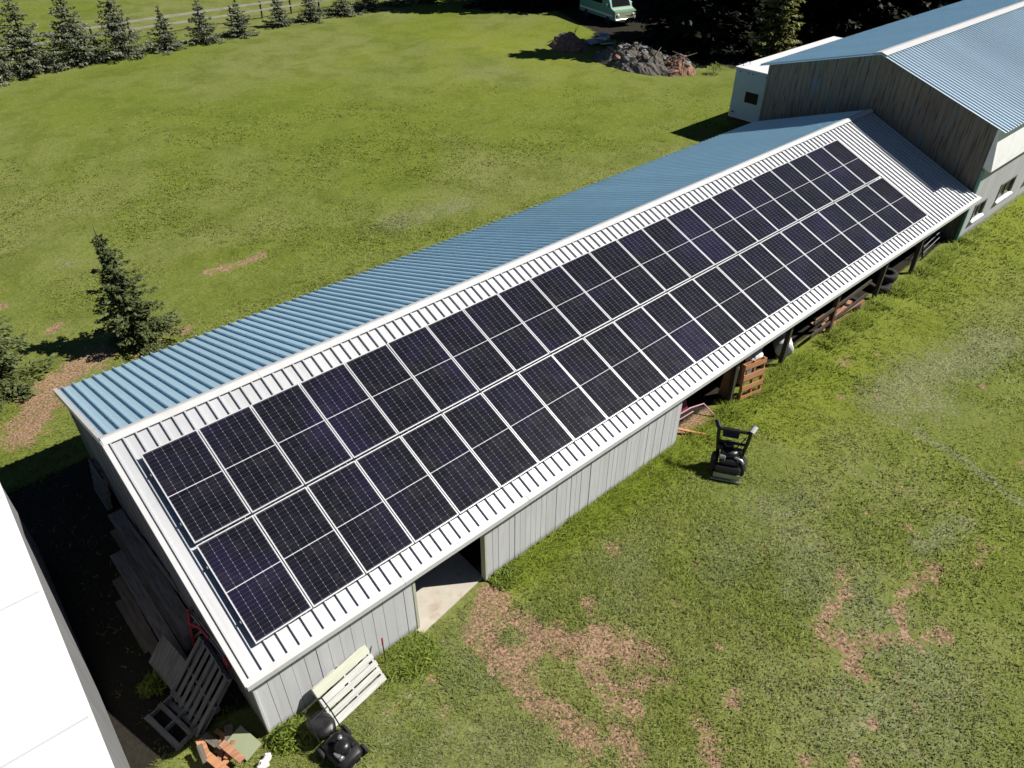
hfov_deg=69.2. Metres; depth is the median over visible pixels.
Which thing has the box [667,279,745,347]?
solar panel
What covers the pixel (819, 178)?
solar panel
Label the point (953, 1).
spruce tree
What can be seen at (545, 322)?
solar panel
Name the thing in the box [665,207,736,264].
solar panel
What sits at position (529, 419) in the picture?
solar panel
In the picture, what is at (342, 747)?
push mower
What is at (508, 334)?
solar panel
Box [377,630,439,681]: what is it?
weed clump
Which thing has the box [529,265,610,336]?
solar panel
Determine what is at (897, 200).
solar panel
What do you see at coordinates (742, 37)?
spruce tree
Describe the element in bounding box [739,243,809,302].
solar panel
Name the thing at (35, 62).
spruce tree
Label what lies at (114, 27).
spruce tree
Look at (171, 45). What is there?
spruce tree
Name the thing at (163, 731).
wooden pallet
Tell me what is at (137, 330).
spruce tree
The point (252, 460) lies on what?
solar panel
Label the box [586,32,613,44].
scrap pile
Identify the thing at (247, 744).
panel board
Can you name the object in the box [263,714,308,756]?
weed clump
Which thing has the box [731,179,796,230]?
solar panel
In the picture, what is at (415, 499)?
solar panel
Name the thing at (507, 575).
weed clump
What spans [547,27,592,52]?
earth heap
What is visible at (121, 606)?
plank
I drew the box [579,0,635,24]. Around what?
camper van
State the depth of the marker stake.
13.86 m
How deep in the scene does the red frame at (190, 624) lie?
13.47 m
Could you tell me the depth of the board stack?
23.74 m
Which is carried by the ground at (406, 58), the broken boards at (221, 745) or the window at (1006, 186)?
the broken boards at (221, 745)
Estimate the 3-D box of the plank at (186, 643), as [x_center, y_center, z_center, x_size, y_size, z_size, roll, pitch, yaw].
[-7.552,4.180,15.493,0.220,0.091,4.101,-29,46,-32]
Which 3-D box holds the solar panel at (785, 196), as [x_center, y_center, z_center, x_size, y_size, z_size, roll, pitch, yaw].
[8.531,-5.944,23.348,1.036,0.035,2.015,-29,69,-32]
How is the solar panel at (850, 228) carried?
attached to the panel rails at (207, 567)
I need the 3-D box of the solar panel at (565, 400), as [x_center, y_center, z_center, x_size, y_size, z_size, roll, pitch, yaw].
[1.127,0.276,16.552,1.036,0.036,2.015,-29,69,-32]
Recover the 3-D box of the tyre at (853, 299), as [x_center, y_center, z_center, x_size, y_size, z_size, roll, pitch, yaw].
[11.037,-2.625,24.309,0.720,0.240,0.720,-29,46,-32]
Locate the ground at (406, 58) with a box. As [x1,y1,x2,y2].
[0,0,1023,767]
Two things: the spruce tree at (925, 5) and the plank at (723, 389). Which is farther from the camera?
the spruce tree at (925, 5)
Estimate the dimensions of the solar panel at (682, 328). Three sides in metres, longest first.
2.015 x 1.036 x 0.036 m
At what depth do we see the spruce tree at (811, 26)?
52.74 m
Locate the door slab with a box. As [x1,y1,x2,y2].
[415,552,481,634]
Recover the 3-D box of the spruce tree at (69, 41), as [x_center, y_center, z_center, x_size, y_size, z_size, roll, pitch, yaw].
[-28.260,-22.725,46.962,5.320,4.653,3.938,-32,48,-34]
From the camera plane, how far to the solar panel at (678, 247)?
20.52 m
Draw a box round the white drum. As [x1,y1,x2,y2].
[772,331,793,356]
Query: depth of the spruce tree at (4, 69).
44.69 m
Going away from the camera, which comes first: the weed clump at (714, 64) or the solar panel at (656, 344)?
the solar panel at (656, 344)
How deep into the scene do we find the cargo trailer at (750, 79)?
36.44 m
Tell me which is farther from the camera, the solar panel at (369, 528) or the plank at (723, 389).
the plank at (723, 389)
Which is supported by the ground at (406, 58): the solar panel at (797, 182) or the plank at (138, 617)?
the plank at (138, 617)
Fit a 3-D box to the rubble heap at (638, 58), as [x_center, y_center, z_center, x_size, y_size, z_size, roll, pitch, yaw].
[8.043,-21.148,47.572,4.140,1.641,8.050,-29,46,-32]
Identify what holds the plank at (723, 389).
on the ground at (406, 58)
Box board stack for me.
[810,300,864,325]
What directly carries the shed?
on the ground at (406, 58)
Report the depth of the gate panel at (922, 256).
27.24 m
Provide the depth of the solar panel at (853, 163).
25.56 m
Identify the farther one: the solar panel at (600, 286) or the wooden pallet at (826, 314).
the wooden pallet at (826, 314)
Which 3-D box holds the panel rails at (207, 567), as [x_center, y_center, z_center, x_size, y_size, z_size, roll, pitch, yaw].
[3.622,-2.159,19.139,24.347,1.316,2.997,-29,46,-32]
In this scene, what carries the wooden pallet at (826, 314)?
attached to the shed
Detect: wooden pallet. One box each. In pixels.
[88,458,112,510]
[144,680,219,750]
[170,636,232,737]
[310,645,386,725]
[737,356,766,400]
[809,279,871,338]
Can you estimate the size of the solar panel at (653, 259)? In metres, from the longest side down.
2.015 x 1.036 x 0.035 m
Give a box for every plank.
[108,508,198,637]
[110,529,192,651]
[110,550,190,673]
[112,576,157,655]
[115,599,148,653]
[128,520,178,592]
[718,367,739,397]
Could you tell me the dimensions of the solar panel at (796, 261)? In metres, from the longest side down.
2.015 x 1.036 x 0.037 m
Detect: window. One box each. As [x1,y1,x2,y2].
[969,197,987,223]
[994,174,1017,203]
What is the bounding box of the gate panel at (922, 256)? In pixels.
[921,227,941,259]
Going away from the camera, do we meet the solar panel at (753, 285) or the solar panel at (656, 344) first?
the solar panel at (656, 344)
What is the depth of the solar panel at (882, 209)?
24.37 m
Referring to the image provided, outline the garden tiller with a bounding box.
[710,419,757,483]
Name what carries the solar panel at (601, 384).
attached to the panel rails at (207, 567)
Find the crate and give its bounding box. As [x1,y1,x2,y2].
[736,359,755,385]
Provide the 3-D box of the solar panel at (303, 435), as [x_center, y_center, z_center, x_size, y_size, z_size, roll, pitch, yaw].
[-4.081,0.932,14.392,1.036,0.037,2.015,-29,69,-32]
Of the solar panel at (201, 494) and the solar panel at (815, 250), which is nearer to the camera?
the solar panel at (201, 494)
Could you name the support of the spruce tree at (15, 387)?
on the ground at (406, 58)
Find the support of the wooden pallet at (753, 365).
on the ground at (406, 58)
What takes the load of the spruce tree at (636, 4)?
on the ground at (406, 58)
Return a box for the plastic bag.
[256,752,271,767]
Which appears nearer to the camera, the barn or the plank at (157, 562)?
the plank at (157, 562)
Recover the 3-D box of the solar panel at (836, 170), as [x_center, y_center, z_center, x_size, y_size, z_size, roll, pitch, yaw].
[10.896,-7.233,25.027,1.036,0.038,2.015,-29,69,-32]
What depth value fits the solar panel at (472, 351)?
16.61 m
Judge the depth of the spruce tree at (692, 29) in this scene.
48.70 m
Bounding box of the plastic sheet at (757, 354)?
[745,347,762,362]
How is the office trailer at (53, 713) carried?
on the ground at (406, 58)
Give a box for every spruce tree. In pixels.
[0,0,66,76]
[0,36,23,86]
[0,316,57,414]
[40,0,115,72]
[86,228,184,354]
[90,0,153,62]
[144,6,188,54]
[184,0,226,44]
[221,0,259,37]
[261,0,296,26]
[295,0,324,24]
[323,0,363,17]
[352,0,382,11]
[379,0,414,6]
[623,0,757,67]
[631,0,681,14]
[655,0,793,52]
[748,0,805,56]
[754,0,844,42]
[802,0,917,42]
[860,0,951,30]
[916,0,962,9]
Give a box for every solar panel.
[140,429,250,543]
[196,516,311,643]
[198,405,303,513]
[250,383,352,484]
[254,487,364,607]
[299,363,397,458]
[306,461,413,573]
[344,344,439,433]
[355,436,458,542]
[387,326,478,411]
[400,414,499,513]
[426,309,515,390]
[442,393,538,487]
[463,293,549,371]
[481,373,573,463]
[497,279,580,352]
[517,355,607,440]
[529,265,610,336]
[552,338,638,419]
[560,252,638,320]
[583,322,667,399]
[588,240,665,305]
[613,307,695,380]
[616,229,690,290]
[641,218,713,277]
[641,293,720,363]
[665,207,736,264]
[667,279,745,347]
[689,197,757,252]
[693,266,767,330]
[711,188,777,241]
[716,254,789,316]
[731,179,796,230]
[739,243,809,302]
[751,170,815,220]
[760,232,829,290]
[770,162,832,210]
[780,222,847,277]
[788,154,849,201]
[799,212,865,265]
[805,147,865,192]
[817,202,882,254]
[822,140,880,183]
[835,194,897,243]
[851,185,913,234]
[867,177,927,223]
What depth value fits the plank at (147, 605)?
15.17 m
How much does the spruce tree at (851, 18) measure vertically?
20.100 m
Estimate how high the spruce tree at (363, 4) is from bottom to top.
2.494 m
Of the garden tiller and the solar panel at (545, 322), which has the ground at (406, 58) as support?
the garden tiller
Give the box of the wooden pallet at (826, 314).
[809,279,871,338]
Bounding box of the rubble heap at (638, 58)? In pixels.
[592,40,680,76]
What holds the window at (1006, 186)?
in the barn
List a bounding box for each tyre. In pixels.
[839,296,860,311]
[865,276,891,293]
[873,267,897,282]
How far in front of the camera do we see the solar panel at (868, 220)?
23.80 m
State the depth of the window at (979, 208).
28.24 m
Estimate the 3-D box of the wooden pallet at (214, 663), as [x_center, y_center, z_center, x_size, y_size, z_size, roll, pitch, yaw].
[-5.541,5.367,13.216,1.156,1.272,0.124,34,9,36]
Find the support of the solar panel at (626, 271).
attached to the panel rails at (207, 567)
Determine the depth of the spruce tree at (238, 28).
53.58 m
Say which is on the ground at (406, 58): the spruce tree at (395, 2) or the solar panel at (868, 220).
the spruce tree at (395, 2)
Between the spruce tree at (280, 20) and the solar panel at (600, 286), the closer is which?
the solar panel at (600, 286)
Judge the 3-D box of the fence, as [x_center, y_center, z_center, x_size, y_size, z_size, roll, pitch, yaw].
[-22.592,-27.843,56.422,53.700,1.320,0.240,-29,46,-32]
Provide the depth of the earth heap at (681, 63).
45.95 m
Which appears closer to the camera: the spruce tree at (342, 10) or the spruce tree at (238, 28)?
the spruce tree at (238, 28)
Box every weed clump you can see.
[135,669,166,699]
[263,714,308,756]
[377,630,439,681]
[488,560,523,591]
[708,62,723,72]
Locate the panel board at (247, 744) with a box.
[227,725,261,760]
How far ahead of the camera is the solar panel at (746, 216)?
22.21 m
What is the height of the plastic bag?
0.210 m
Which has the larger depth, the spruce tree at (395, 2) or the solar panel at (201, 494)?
the spruce tree at (395, 2)
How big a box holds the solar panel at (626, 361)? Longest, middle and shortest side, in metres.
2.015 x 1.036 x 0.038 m
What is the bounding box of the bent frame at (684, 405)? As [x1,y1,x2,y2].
[678,399,715,434]
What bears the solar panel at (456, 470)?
attached to the panel rails at (207, 567)
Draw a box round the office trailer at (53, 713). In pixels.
[0,483,129,767]
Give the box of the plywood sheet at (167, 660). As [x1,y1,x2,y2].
[149,634,185,690]
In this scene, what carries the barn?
on the ground at (406, 58)
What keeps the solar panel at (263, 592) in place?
attached to the panel rails at (207, 567)
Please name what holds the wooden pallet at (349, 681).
on the ground at (406, 58)
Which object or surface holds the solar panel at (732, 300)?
attached to the panel rails at (207, 567)
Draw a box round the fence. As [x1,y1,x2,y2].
[5,0,326,57]
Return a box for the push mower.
[304,697,368,767]
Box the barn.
[758,0,1023,241]
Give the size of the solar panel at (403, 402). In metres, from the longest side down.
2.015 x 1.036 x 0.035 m
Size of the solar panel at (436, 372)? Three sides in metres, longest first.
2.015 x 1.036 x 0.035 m
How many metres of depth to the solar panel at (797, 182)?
23.89 m
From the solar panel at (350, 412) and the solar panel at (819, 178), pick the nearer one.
the solar panel at (350, 412)
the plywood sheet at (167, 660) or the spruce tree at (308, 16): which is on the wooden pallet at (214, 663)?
the plywood sheet at (167, 660)
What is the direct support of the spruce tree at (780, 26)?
on the ground at (406, 58)
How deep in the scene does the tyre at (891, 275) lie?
25.20 m
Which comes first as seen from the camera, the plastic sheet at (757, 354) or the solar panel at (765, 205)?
the plastic sheet at (757, 354)
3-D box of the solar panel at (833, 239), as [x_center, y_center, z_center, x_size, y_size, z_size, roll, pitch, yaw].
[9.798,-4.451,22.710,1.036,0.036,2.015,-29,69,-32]
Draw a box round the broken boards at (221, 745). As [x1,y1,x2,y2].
[195,724,244,767]
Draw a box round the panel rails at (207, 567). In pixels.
[150,359,562,623]
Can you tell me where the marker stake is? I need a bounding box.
[381,638,385,663]
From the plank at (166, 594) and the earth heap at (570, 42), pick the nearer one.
the plank at (166, 594)
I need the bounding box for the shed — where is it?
[53,108,981,732]
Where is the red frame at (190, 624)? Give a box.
[186,609,232,668]
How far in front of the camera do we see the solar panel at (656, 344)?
18.21 m
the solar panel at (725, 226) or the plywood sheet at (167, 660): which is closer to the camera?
the plywood sheet at (167, 660)
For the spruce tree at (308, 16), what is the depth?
57.31 m
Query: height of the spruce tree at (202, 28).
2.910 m
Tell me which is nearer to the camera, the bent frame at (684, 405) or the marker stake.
the marker stake
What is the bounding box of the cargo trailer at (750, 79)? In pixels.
[727,36,841,124]
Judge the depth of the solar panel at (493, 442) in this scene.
15.41 m
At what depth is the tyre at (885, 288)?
25.08 m
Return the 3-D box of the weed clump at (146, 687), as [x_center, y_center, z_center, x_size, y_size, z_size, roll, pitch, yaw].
[-6.626,5.518,13.667,0.585,0.354,0.589,17,41,21]
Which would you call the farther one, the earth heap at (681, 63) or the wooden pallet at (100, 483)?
the earth heap at (681, 63)
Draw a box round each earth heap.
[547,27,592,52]
[665,51,695,75]
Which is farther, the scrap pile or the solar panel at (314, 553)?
the scrap pile

